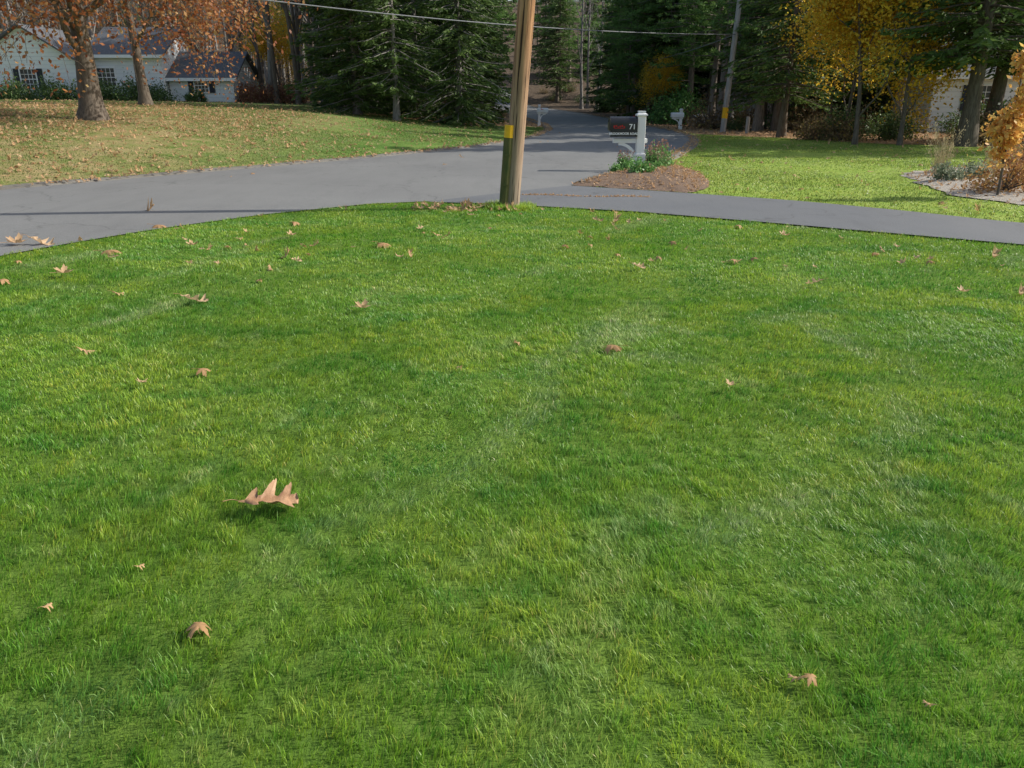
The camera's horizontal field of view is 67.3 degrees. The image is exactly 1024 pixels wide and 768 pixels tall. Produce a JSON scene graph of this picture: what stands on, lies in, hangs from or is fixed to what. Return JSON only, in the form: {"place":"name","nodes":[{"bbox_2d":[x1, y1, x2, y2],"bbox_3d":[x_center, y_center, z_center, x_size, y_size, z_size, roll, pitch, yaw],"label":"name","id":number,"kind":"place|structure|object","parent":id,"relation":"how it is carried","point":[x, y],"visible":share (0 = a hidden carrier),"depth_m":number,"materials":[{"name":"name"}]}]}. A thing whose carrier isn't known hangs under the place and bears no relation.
{"place":"outdoors","nodes":[
{"label":"outdoors","id":0,"kind":"place"},
{"bbox_2d":[0,85,688,255],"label":"road","id":1,"kind":"structure","parent":0,"point":[578,147],"depth_m":14.86,"materials":[{"name":"grey asphalt"}]},
{"bbox_2d":[0,0,1023,767],"bbox_3d":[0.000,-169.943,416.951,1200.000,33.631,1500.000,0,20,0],"label":"ground","id":2,"kind":"structure","parent":0,"point":[536,96],"depth_m":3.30,"materials":[{"name":"green plant"}]},
{"bbox_2d":[0,69,40,99],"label":"evergreen shrub","id":3,"kind":"object","parent":2,"relation":"on","point":[16,93],"visible":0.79,"depth_m":48.80,"materials":[{"name":"green plant"}]},
{"bbox_2d":[0,28,76,99],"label":"wing walls","id":4,"kind":"structure","parent":2,"relation":"on","point":[51,53],"depth_m":50.29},
{"bbox_2d":[18,68,38,89],"bbox_3d":[-31.800,-20.069,50.644,1.140,1.340,0.070,0,20,0],"label":"window frame","id":5,"kind":"object","parent":4,"relation":"attached to","point":[28,76],"visible":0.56,"depth_m":50.55,"materials":[{"name":"white wood"}]},
{"bbox_2d":[20,69,37,88],"bbox_3d":[-31.800,-20.080,50.672,1.000,1.200,0.030,0,20,0],"label":"window glass","id":6,"kind":"object","parent":5,"relation":"in","point":[26,76],"visible":0.64,"depth_m":50.62,"materials":[{"name":"black glass"}]},
{"bbox_2d":[13,69,43,88],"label":"shutters","id":7,"kind":"object","parent":4,"relation":"attached to","point":[15,72],"visible":0.43,"depth_m":50.56,"materials":[{"name":"paint"}]},
{"bbox_2d":[0,23,91,59],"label":"wing roof","id":8,"kind":"structure","parent":4,"relation":"on","point":[65,48],"depth_m":50.42,"materials":[{"name":"grey"}]},
{"bbox_2d":[24,68,76,99],"bbox_3d":[-29.523,-19.251,49.472,3.764,2.013,2.869,3,20,8],"label":"evergreen shrub","id":9,"kind":"object","parent":2,"relation":"on","point":[59,92],"visible":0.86,"depth_m":49.03,"materials":[{"name":"green plant"}]},
{"bbox_2d":[58,65,125,100],"bbox_3d":[-27.227,-19.567,50.040,3.243,2.276,4.255,17,26,38],"label":"evergreen shrub","id":10,"kind":"object","parent":2,"relation":"on","point":[102,84],"visible":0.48,"depth_m":49.91,"materials":[{"name":"green plant"}]},
{"bbox_2d":[105,67,152,100],"bbox_3d":[-25.107,-19.578,50.377,2.994,2.101,3.927,-6,21,-15],"label":"evergreen shrub","id":11,"kind":"object","parent":2,"relation":"on","point":[130,91],"visible":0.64,"depth_m":49.97,"materials":[{"name":"green plant"}]},
{"bbox_2d":[94,34,193,99],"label":"walls","id":12,"kind":"structure","parent":2,"relation":"on","point":[118,65],"depth_m":51.95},
{"bbox_2d":[96,67,116,87],"bbox_3d":[-27.400,-20.729,51.999,1.290,1.290,0.070,0,20,0],"label":"window frame","id":13,"kind":"object","parent":12,"relation":"attached to","point":[115,77],"visible":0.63,"depth_m":51.94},
{"bbox_2d":[97,68,115,85],"bbox_3d":[-27.400,-20.739,52.027,1.150,1.150,0.030,0,20,0],"label":"window glass","id":14,"kind":"object","parent":13,"relation":"in","point":[111,70],"visible":0.64,"depth_m":51.95,"materials":[{"name":"black glass"}]},
{"bbox_2d":[91,27,199,54],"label":"roof","id":15,"kind":"structure","parent":12,"relation":"on","point":[106,49],"depth_m":52.45,"materials":[{"name":"grey"}]},
{"bbox_2d":[94,55,162,57],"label":"fascia","id":16,"kind":"structure","parent":15,"relation":"attached to","point":[119,56],"depth_m":51.23,"materials":[{"name":"white paint"}]},
{"bbox_2d":[10,0,290,108],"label":"maple tree","id":17,"kind":"object","parent":2,"relation":"on","point":[144,96],"visible":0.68,"depth_m":34.87,"materials":[{"name":"orange plant"}]},
{"bbox_2d":[136,77,181,100],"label":"evergreen shrub","id":18,"kind":"object","parent":2,"relation":"on","point":[159,95],"visible":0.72,"depth_m":50.82,"materials":[{"name":"green plant"}]},
{"bbox_2d":[0,0,317,120],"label":"maple tree","id":19,"kind":"object","parent":2,"relation":"on","point":[91,106],"visible":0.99,"depth_m":23.47,"materials":[{"name":"orange plant"}]},
{"bbox_2d":[182,84,207,101],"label":"round shrub","id":20,"kind":"object","parent":2,"relation":"on","point":[189,97],"visible":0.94,"depth_m":50.68,"materials":[{"name":"green plant"}]},
{"bbox_2d":[169,59,259,101],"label":"garage walls","id":21,"kind":"structure","parent":2,"relation":"on","point":[211,97],"depth_m":52.99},
{"bbox_2d":[165,78,235,80],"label":"garage fascia","id":22,"kind":"structure","parent":21,"relation":"attached to","point":[192,79],"depth_m":52.28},
{"bbox_2d":[193,81,209,92],"bbox_3d":[-21.300,-20.468,52.735,1.040,0.990,0.070,0,20,0],"label":"window frame","id":23,"kind":"object","parent":21,"relation":"attached to","point":[201,85],"visible":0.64,"depth_m":52.73,"materials":[{"name":"white wood"}]},
{"bbox_2d":[194,81,207,91],"bbox_3d":[-21.300,-20.478,52.763,0.900,0.850,0.030,0,20,0],"label":"window glass","id":24,"kind":"object","parent":23,"relation":"in","point":[203,87],"visible":0.57,"depth_m":52.77,"materials":[{"name":"black glass"}]},
{"bbox_2d":[188,81,215,92],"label":"shutters","id":25,"kind":"object","parent":21,"relation":"attached to","point":[211,87],"visible":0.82,"depth_m":52.75,"materials":[{"name":"paint"}]},
{"bbox_2d":[165,52,263,81],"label":"garage roof","id":26,"kind":"structure","parent":21,"relation":"on","point":[182,61],"depth_m":53.38,"materials":[{"name":"grey"}]},
{"bbox_2d":[218,0,263,94],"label":"bare tree","id":27,"kind":"object","parent":2,"relation":"on","point":[255,44],"visible":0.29,"depth_m":55.81,"materials":[{"name":"brown plant"}]},
{"bbox_2d":[225,1,258,51],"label":"bare tree","id":28,"kind":"object","parent":2,"relation":"on","point":[229,37],"visible":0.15,"depth_m":58.67,"materials":[{"name":"brown plant"}]},
{"bbox_2d":[228,77,271,102],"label":"red shrub","id":29,"kind":"object","parent":2,"relation":"on","point":[247,96],"visible":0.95,"depth_m":52.90,"materials":[{"name":"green plant"}]},
{"bbox_2d":[238,4,264,86],"bbox_3d":[-20.133,-31.150,58.771,4.418,18.112,3.690,1,20,3],"label":"bare tree","id":30,"kind":"object","parent":2,"relation":"on","point":[262,66],"visible":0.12,"depth_m":60.94,"materials":[{"name":"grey plant"}]},
{"bbox_2d":[248,1,272,100],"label":"bare tree","id":31,"kind":"object","parent":2,"relation":"on","point":[270,79],"visible":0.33,"depth_m":53.46,"materials":[{"name":"brown plant"}]},
{"bbox_2d":[223,479,298,506],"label":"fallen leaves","id":32,"kind":"object","parent":2,"relation":"on","point":[285,496],"visible":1,"depth_m":3.17,"materials":[{"name":"beige plant"}]},
{"bbox_2d":[244,1,280,103],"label":"bare tree","id":33,"kind":"object","parent":2,"relation":"on","point":[273,65],"visible":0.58,"depth_m":52.17,"materials":[{"name":"brown plant"}]},
{"bbox_2d":[233,0,309,92],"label":"yellow maple tree","id":34,"kind":"object","parent":2,"relation":"on","point":[279,47],"visible":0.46,"depth_m":58.19,"materials":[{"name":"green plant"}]},
{"bbox_2d":[0,99,543,183],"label":"lawn grass","id":35,"kind":"structure","parent":2,"relation":"on","point":[300,109],"depth_m":26.94,"materials":[{"name":"green plant"}]},
{"bbox_2d":[252,72,292,102],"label":"red shrub","id":36,"kind":"object","parent":2,"relation":"on","point":[271,93],"visible":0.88,"depth_m":53.53,"materials":[{"name":"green plant"}]},
{"bbox_2d":[0,112,548,189],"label":"curb","id":37,"kind":"structure","parent":2,"relation":"on","point":[26,185],"depth_m":18.45,"materials":[{"name":"concrete"}]},
{"bbox_2d":[277,0,301,103],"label":"bare tree","id":38,"kind":"object","parent":2,"relation":"on","point":[294,62],"visible":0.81,"depth_m":51.84,"materials":[{"name":"brown plant"}]},
{"bbox_2d":[278,73,309,103],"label":"red shrub","id":39,"kind":"object","parent":2,"relation":"on","point":[288,99],"visible":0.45,"depth_m":54.02,"materials":[{"name":"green plant"}]},
{"bbox_2d":[285,0,303,101],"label":"bare tree","id":40,"kind":"object","parent":2,"relation":"on","point":[292,21],"visible":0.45,"depth_m":53.78,"materials":[{"name":"brown plant"}]},
{"bbox_2d":[295,0,304,76],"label":"bare tree","id":41,"kind":"object","parent":2,"relation":"on","point":[297,22],"visible":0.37,"depth_m":56.18,"materials":[{"name":"brown plant"}]},
{"bbox_2d":[289,0,316,102],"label":"bare tree","id":42,"kind":"object","parent":2,"relation":"on","point":[308,21],"visible":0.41,"depth_m":50.87,"materials":[{"name":"brown plant"}]},
{"bbox_2d":[283,0,381,108],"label":"spruce tree","id":43,"kind":"object","parent":2,"relation":"on","point":[318,14],"visible":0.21,"depth_m":45.49,"materials":[{"name":"green plant"}]},
{"bbox_2d":[286,0,419,116],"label":"spruce tree","id":44,"kind":"object","parent":2,"relation":"on","point":[359,104],"visible":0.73,"depth_m":41.14,"materials":[{"name":"green plant"}]},
{"bbox_2d":[337,0,445,120],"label":"hemlock tree","id":45,"kind":"object","parent":2,"relation":"on","point":[382,41],"visible":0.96,"depth_m":39.22,"materials":[{"name":"green plant"}]},
{"bbox_2d":[367,0,467,118],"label":"hemlock tree","id":46,"kind":"object","parent":2,"relation":"on","point":[415,35],"visible":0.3,"depth_m":44.48,"materials":[{"name":"green plant"}]},
{"bbox_2d":[399,0,512,128],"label":"hemlock tree","id":47,"kind":"object","parent":2,"relation":"on","point":[469,111],"visible":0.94,"depth_m":40.78,"materials":[{"name":"green plant"}]},
{"bbox_2d":[447,0,512,123],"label":"spruce tree","id":48,"kind":"object","parent":2,"relation":"on","point":[498,77],"visible":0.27,"depth_m":48.17,"materials":[{"name":"green plant"}]},
{"bbox_2d":[0,0,1011,131],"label":"distant forest","id":49,"kind":"object","parent":2,"relation":"on","point":[560,53],"visible":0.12,"depth_m":66.23,"materials":[{"name":"green plant"}]},
{"bbox_2d":[499,0,534,205],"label":"utility pole","id":50,"kind":"object","parent":2,"relation":"on","point":[512,158],"visible":0.9,"depth_m":11.63,"materials":[{"name":"brown wood"}]},
{"bbox_2d":[537,104,548,125],"bbox_3d":[1.970,-17.217,49.390,0.747,1.390,0.277,0,20,0],"label":"mailbox","id":51,"kind":"object","parent":2,"relation":"on","point":[539,109],"visible":0.91,"depth_m":49.18,"materials":[{"name":"white paint"}]},
{"bbox_2d":[528,105,698,181],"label":"curb","id":52,"kind":"structure","parent":2,"relation":"on","point":[682,150],"depth_m":29.36,"materials":[{"name":"concrete"}]},
{"bbox_2d":[593,0,647,116],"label":"pine tree","id":53,"kind":"object","parent":2,"relation":"on","point":[615,73],"visible":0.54,"depth_m":63.61,"materials":[{"name":"green plant"}]},
{"bbox_2d":[599,0,668,97],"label":"pine tree","id":54,"kind":"object","parent":2,"relation":"on","point":[609,51],"visible":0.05,"depth_m":68.18,"materials":[{"name":"green plant"}]},
{"bbox_2d":[258,64,1023,135],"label":"forest undergrowth","id":55,"kind":"object","parent":2,"relation":"on","point":[739,120],"visible":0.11,"depth_m":44.73,"materials":[{"name":"green plant"}]},
{"bbox_2d":[573,165,709,192],"bbox_3d":[3.476,-4.765,17.178,2.585,0.215,6.449,9,22,22],"label":"mulch bed","id":56,"kind":"object","parent":2,"relation":"on","point":[677,187],"visible":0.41,"depth_m":15.23,"materials":[{"name":"brown wood"}]},
{"bbox_2d":[608,163,623,171],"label":"green bed plant","id":57,"kind":"object","parent":56,"relation":"on","point":[614,167],"visible":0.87,"depth_m":16.94,"materials":[{"name":"green plant"}]},
{"bbox_2d":[616,149,634,166],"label":"dried flower plant","id":58,"kind":"object","parent":56,"relation":"on","point":[620,157],"visible":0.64,"depth_m":17.85,"materials":[{"name":"green plant"}]},
{"bbox_2d":[620,158,633,170],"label":"green bed plant","id":59,"kind":"object","parent":56,"relation":"on","point":[626,164],"visible":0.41,"depth_m":17.23,"materials":[{"name":"green plant"}]},
{"bbox_2d":[608,111,647,164],"bbox_3d":[2.726,-5.785,18.224,0.941,1.294,0.354,0,20,0],"label":"mailbox","id":60,"kind":"object","parent":56,"relation":"on","point":[634,126],"visible":0.97,"depth_m":18.01,"materials":[{"name":"white paint"}]},
{"bbox_2d":[627,156,656,172],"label":"green bed plant","id":61,"kind":"object","parent":56,"relation":"on","point":[644,167],"visible":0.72,"depth_m":16.25,"materials":[{"name":"green plant"}]},
{"bbox_2d":[645,144,663,163],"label":"dried flower plant","id":62,"kind":"object","parent":56,"relation":"on","point":[652,156],"visible":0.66,"depth_m":18.27,"materials":[{"name":"green plant"}]},
{"bbox_2d":[651,152,669,165],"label":"dried flower plant","id":63,"kind":"object","parent":56,"relation":"on","point":[661,160],"visible":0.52,"depth_m":17.66,"materials":[{"name":"green plant"}]},
{"bbox_2d":[647,138,674,159],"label":"dried flower plant","id":64,"kind":"object","parent":56,"relation":"on","point":[664,147],"visible":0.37,"depth_m":18.73,"materials":[{"name":"green plant"}]},
{"bbox_2d":[595,0,703,119],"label":"pine tree","id":65,"kind":"object","parent":2,"relation":"on","point":[628,40],"visible":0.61,"depth_m":57.46,"materials":[{"name":"green plant"}]},
{"bbox_2d":[628,45,686,122],"bbox_3d":[10.559,-21.422,55.064,4.452,5.303,4.269,5,21,14],"label":"yellow maple tree","id":66,"kind":"object","parent":2,"relation":"on","point":[662,84],"visible":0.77,"depth_m":54.44,"materials":[{"name":"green plant"}]},
{"bbox_2d":[644,81,706,124],"bbox_3d":[11.273,-19.631,52.989,5.123,3.458,4.685,0,20,0],"label":"rhododendron bush","id":67,"kind":"object","parent":2,"relation":"on","point":[685,102],"visible":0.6,"depth_m":52.82,"materials":[{"name":"green plant"}]},
{"bbox_2d":[670,108,683,129],"bbox_3d":[9.530,-15.285,44.461,0.747,1.210,0.277,0,20,0],"label":"mailbox","id":68,"kind":"object","parent":2,"relation":"on","point":[680,114],"visible":0.92,"depth_m":44.32,"materials":[{"name":"white paint"}]},
{"bbox_2d":[632,0,724,119],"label":"pine tree","id":69,"kind":"object","parent":2,"relation":"on","point":[692,77],"visible":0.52,"depth_m":52.80,"materials":[{"name":"green plant"}]},
{"bbox_2d":[657,7,727,105],"bbox_3d":[15.264,-28.827,55.251,9.604,19.061,9.039,-13,24,-32],"label":"pine tree","id":70,"kind":"object","parent":2,"relation":"on","point":[710,77],"visible":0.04,"depth_m":56.38,"materials":[{"name":"green plant"}]},
{"bbox_2d":[656,0,760,125],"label":"pine tree","id":71,"kind":"object","parent":2,"relation":"on","point":[707,54],"visible":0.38,"depth_m":49.29,"materials":[{"name":"green plant"}]},
{"bbox_2d":[678,0,758,84],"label":"pine tree","id":72,"kind":"object","parent":2,"relation":"on","point":[683,66],"visible":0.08,"depth_m":54.87,"materials":[{"name":"green plant"}]},
{"bbox_2d":[698,75,756,114],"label":"walls","id":73,"kind":"structure","parent":2,"relation":"on","point":[737,93],"depth_m":59.26,"materials":[{"name":"grey"}]},
{"bbox_2d":[720,0,741,131],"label":"utility pole","id":74,"kind":"object","parent":2,"relation":"on","point":[729,79],"visible":0.81,"depth_m":39.76,"materials":[{"name":"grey wood"}]},
{"bbox_2d":[263,0,735,34],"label":"overhead cable","id":75,"kind":"object","parent":74,"relation":"attached to","point":[481,22],"visible":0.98,"depth_m":29.42,"materials":[{"name":"black rubber"}]},
{"bbox_2d":[700,1,822,128],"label":"hemlock tree","id":76,"kind":"object","parent":2,"relation":"on","point":[726,70],"visible":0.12,"depth_m":44.30,"materials":[{"name":"green plant"}]},
{"bbox_2d":[722,0,847,137],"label":"hemlock tree","id":77,"kind":"object","parent":2,"relation":"on","point":[789,75],"visible":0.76,"depth_m":34.34,"materials":[{"name":"green plant"}]},
{"bbox_2d":[590,134,1023,222],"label":"lawn grass","id":78,"kind":"structure","parent":2,"relation":"on","point":[803,159],"depth_m":19.21,"materials":[{"name":"green plant"}]},
{"bbox_2d":[791,105,833,140],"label":"brown shrub","id":79,"kind":"object","parent":2,"relation":"on","point":[812,133],"visible":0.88,"depth_m":32.83,"materials":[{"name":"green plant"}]},
{"bbox_2d":[773,11,904,125],"bbox_3d":[17.341,-21.226,40.786,6.648,15.006,6.934,0,20,1],"label":"hemlock tree","id":80,"kind":"object","parent":2,"relation":"on","point":[832,96],"visible":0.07,"depth_m":41.55,"materials":[{"name":"green plant"}]},
{"bbox_2d":[816,105,869,141],"bbox_3d":[13.885,-10.797,31.952,2.148,1.471,2.113,-15,25,-35],"label":"brown shrub","id":81,"kind":"object","parent":2,"relation":"on","point":[841,135],"visible":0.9,"depth_m":31.81,"materials":[{"name":"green plant"}]},
{"bbox_2d":[764,0,922,127],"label":"yellow maple tree","id":82,"kind":"object","parent":2,"relation":"on","point":[855,79],"visible":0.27,"depth_m":32.32,"materials":[{"name":"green plant"}]},
{"bbox_2d":[813,89,883,141],"bbox_3d":[14.223,-11.411,32.714,2.998,2.100,2.898,-12,23,-29],"label":"green shrub","id":83,"kind":"object","parent":2,"relation":"on","point":[844,118],"visible":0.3,"depth_m":32.47,"materials":[{"name":"green plant"}]},
{"bbox_2d":[800,31,911,125],"bbox_3d":[20.818,-21.761,43.218,7.385,16.465,7.755,5,21,14],"label":"hemlock tree","id":84,"kind":"object","parent":2,"relation":"on","point":[869,94],"visible":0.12,"depth_m":44.02,"materials":[{"name":"green plant"}]},
{"bbox_2d":[763,0,985,144],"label":"yellow maple tree","id":85,"kind":"object","parent":2,"relation":"on","point":[826,8],"visible":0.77,"depth_m":28.09,"materials":[{"name":"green plant"}]},
{"bbox_2d":[816,0,976,144],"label":"yellow maple tree","id":86,"kind":"object","parent":2,"relation":"on","point":[904,110],"visible":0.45,"depth_m":28.88,"materials":[{"name":"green plant"}]},
{"bbox_2d":[868,103,929,140],"bbox_3d":[16.475,-11.408,33.062,2.623,1.838,2.536,-8,22,-22],"label":"green shrub","id":87,"kind":"object","parent":2,"relation":"on","point":[892,129],"visible":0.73,"depth_m":32.93,"materials":[{"name":"green plant"}]},
{"bbox_2d":[845,0,1023,146],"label":"hemlock tree","id":88,"kind":"object","parent":2,"relation":"on","point":[983,41],"visible":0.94,"depth_m":26.64,"materials":[{"name":"green plant"}]},
{"bbox_2d":[870,42,1023,131],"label":"walls","id":89,"kind":"structure","parent":2,"relation":"on","point":[944,109],"depth_m":40.47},
{"bbox_2d":[874,35,1011,74],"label":"roof","id":90,"kind":"structure","parent":89,"relation":"on","point":[969,69],"depth_m":39.85,"materials":[{"name":"grey"}]},
{"bbox_2d":[937,75,1018,78],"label":"fascia","id":91,"kind":"structure","parent":90,"relation":"attached to","point":[965,77],"depth_m":39.60,"materials":[{"name":"white paint"}]},
{"bbox_2d":[959,85,967,110],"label":"shutters","id":92,"kind":"object","parent":89,"relation":"attached to","point":[963,96],"visible":0.21,"depth_m":40.23,"materials":[{"name":"paint"}]},
{"bbox_2d":[900,167,1023,204],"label":"garden bed","id":93,"kind":"object","parent":2,"relation":"on","point":[946,187],"visible":0.26,"depth_m":14.21,"materials":[{"name":"grey gravel"}]},
{"bbox_2d":[923,122,969,173],"bbox_3d":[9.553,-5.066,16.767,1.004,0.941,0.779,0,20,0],"label":"ornamental grass","id":94,"kind":"object","parent":93,"relation":"on","point":[941,155],"depth_m":16.80,"materials":[{"name":"beige plant"}]},
{"bbox_2d":[925,156,977,180],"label":"bed plant","id":95,"kind":"object","parent":93,"relation":"on","point":[943,172],"visible":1,"depth_m":15.59,"materials":[{"name":"green plant"}]},
{"bbox_2d":[954,155,993,177],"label":"bed plant","id":96,"kind":"object","parent":93,"relation":"on","point":[973,167],"visible":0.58,"depth_m":15.87,"materials":[{"name":"green plant"}]},
{"bbox_2d":[961,138,1023,193],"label":"rust shrub","id":97,"kind":"object","parent":93,"relation":"on","point":[1007,180],"visible":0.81,"depth_m":13.74,"materials":[{"name":"brown plant"}]},
{"bbox_2d":[977,42,1023,194],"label":"oak sapling","id":98,"kind":"object","parent":93,"relation":"on","point":[1007,128],"visible":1,"depth_m":12.98,"materials":[{"name":"orange plant"}]},
{"bbox_2d":[977,142,1023,166],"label":"brown shrub","id":99,"kind":"object","parent":93,"relation":"on","point":[1010,154],"visible":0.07,"depth_m":18.78,"materials":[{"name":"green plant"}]},
{"bbox_2d":[987,149,1023,184],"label":"rust shrub","id":100,"kind":"object","parent":93,"relation":"on","point":[1012,166],"visible":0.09,"depth_m":14.49,"materials":[{"name":"brown plant"}]},
{"bbox_2d":[915,0,1023,141],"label":"hemlock tree","id":101,"kind":"object","parent":2,"relation":"on","point":[999,84],"visible":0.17,"depth_m":29.52,"materials":[{"name":"green plant"}]},
{"bbox_2d":[941,101,1000,145],"bbox_3d":[17.605,-9.872,29.231,2.348,1.634,2.387,-2,20,-4],"label":"brown shrub","id":102,"kind":"object","parent":2,"relation":"on","point":[980,139],"visible":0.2,"depth_m":29.00,"materials":[{"name":"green plant"}]},
{"bbox_2d":[979,87,1023,144],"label":"green shrub","id":103,"kind":"object","parent":2,"relation":"on","point":[1006,100],"visible":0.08,"depth_m":29.73,"materials":[{"name":"green plant"}]},
{"bbox_2d":[429,185,1023,243],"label":"driveway","id":104,"kind":"structure","parent":0,"point":[794,212],"depth_m":11.61,"materials":[{"name":"grey asphalt"}]},
{"bbox_2d":[981,86,991,109],"bbox_3d":[24.500,-14.973,40.298,1.000,1.200,0.030,0,20,0],"label":"window glass","id":105,"kind":"object","parent":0,"point":[988,91],"visible":0.14,"depth_m":40.20,"materials":[{"name":"grey glass"}]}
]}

